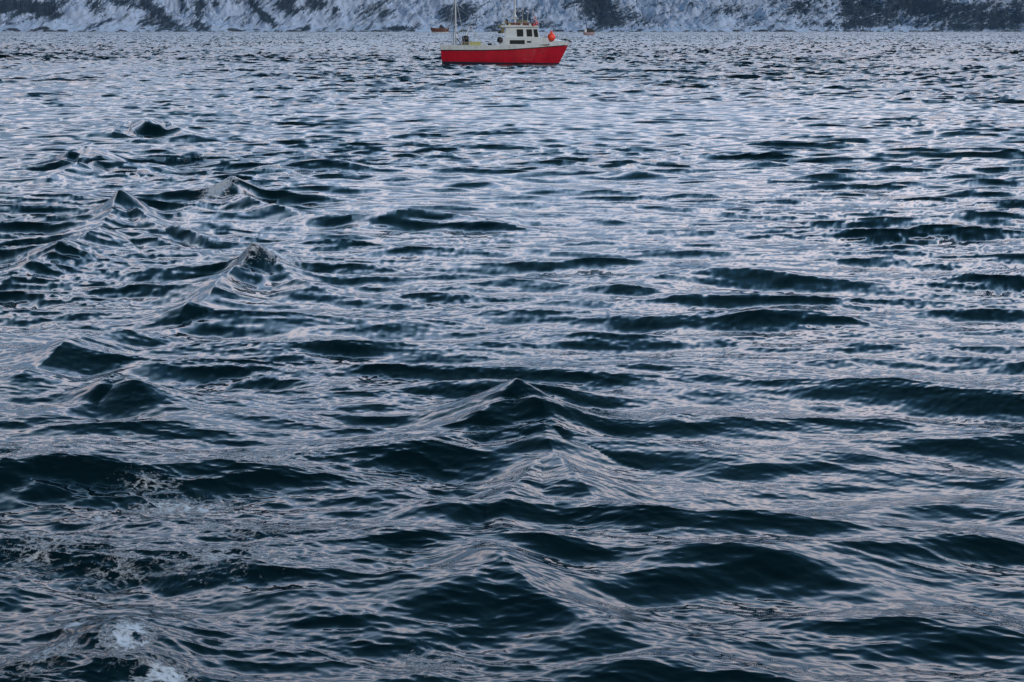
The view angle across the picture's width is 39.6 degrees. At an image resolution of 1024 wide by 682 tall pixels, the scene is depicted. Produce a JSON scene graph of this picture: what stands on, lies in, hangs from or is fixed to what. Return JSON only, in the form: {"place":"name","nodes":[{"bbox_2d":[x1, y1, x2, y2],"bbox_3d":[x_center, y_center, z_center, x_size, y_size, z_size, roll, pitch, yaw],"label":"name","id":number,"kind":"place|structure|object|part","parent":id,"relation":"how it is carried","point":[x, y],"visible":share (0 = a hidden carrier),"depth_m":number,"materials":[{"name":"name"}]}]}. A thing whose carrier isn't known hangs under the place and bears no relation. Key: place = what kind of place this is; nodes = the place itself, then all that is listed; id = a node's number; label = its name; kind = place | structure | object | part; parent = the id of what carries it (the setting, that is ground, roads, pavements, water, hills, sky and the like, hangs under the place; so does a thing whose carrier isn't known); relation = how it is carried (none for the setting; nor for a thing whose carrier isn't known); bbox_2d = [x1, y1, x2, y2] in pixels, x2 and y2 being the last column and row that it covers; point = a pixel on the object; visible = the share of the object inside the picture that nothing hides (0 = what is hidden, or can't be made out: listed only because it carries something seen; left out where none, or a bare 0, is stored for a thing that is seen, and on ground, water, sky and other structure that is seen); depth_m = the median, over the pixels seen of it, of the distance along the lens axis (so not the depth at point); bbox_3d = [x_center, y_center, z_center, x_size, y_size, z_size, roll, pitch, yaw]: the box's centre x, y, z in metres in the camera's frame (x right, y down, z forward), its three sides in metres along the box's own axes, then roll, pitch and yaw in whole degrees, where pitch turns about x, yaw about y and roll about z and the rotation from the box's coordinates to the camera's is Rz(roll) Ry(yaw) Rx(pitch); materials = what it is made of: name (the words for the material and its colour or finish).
{"place":"outdoors","nodes":[
{"label":"outdoors","id":0,"kind":"place"},
{"bbox_2d":[0,32,1023,681],"bbox_3d":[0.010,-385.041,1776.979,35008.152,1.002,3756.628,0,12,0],"label":"water","id":1,"kind":"structure","parent":0,"point":[596,356],"depth_m":13.05,"materials":[{"name":"blue liquid"}]},
{"bbox_2d":[430,23,449,32],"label":"cargo boat","id":2,"kind":"object","parent":1,"relation":"on","point":[441,29],"visible":0.92,"depth_m":1675.08,"materials":[{"name":"paint"}]},
{"bbox_2d":[440,0,571,63],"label":"fishing boat","id":3,"kind":"object","parent":1,"relation":"on","point":[522,41],"visible":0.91,"depth_m":125.76,"materials":[{"name":"white paint"},{"name":"red paint"},{"name":"galvanised steel"}]},
{"bbox_2d":[469,42,480,44],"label":"fish tub","id":4,"kind":"object","parent":3,"relation":"on","point":[474,43],"visible":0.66,"depth_m":125.82,"materials":[{"name":"yellow plastic"}]},
{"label":"cabin window","id":5,"kind":"part","parent":3,"relation":"part of","materials":[{"name":"black glass"}]},
{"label":"side window","id":6,"kind":"part","parent":3,"relation":"part of","materials":[{"name":"black glass"}]},
{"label":"side window","id":7,"kind":"part","parent":3,"relation":"part of","materials":[{"name":"black glass"}]},
{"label":"side window","id":8,"kind":"part","parent":3,"relation":"part of","materials":[{"name":"black glass"}]},
{"bbox_2d":[533,16,538,25],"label":"flag","id":9,"kind":"object","parent":3,"relation":"hanging from","point":[535,22],"visible":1,"depth_m":125.41,"materials":[{"name":"fabric"}]},
{"bbox_2d":[547,30,555,41],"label":"mooring buoy","id":10,"kind":"object","parent":3,"relation":"hanging from","point":[551,36],"visible":1,"depth_m":125.58,"materials":[{"name":"orange plastic"}]},
{"bbox_2d":[583,19,594,34],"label":"fishing boat","id":11,"kind":"object","parent":1,"relation":"on","point":[589,31],"visible":0.88,"depth_m":897.38,"materials":[{"name":"white paint"}]},
{"bbox_2d":[0,0,1023,31],"bbox_3d":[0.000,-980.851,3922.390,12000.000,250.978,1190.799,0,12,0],"label":"mountainside","id":12,"kind":"structure","parent":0,"point":[349,15],"depth_m":3498.45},
{"bbox_2d":[0,0,1023,30],"bbox_3d":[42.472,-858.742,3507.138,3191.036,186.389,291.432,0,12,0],"label":"scrub wood","id":13,"kind":"object","parent":12,"relation":"on","point":[607,4],"visible":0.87,"depth_m":3497.74,"materials":[{"name":"brown plant"}]},
{"bbox_2d":[2,26,1021,31],"bbox_3d":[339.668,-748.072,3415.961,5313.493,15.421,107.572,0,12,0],"label":"shore rocks","id":14,"kind":"object","parent":12,"relation":"on","point":[45,28],"visible":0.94,"depth_m":3416.65,"materials":[{"name":"grey stone"}]},
{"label":"fish tub","id":15,"kind":"object","parent":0,"visible":0},
{"bbox_2d":[462,35,468,41],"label":"net bundle","id":16,"kind":"object","parent":15,"relation":"on","point":[465,39],"visible":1,"depth_m":125.99,"materials":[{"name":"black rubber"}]}
]}

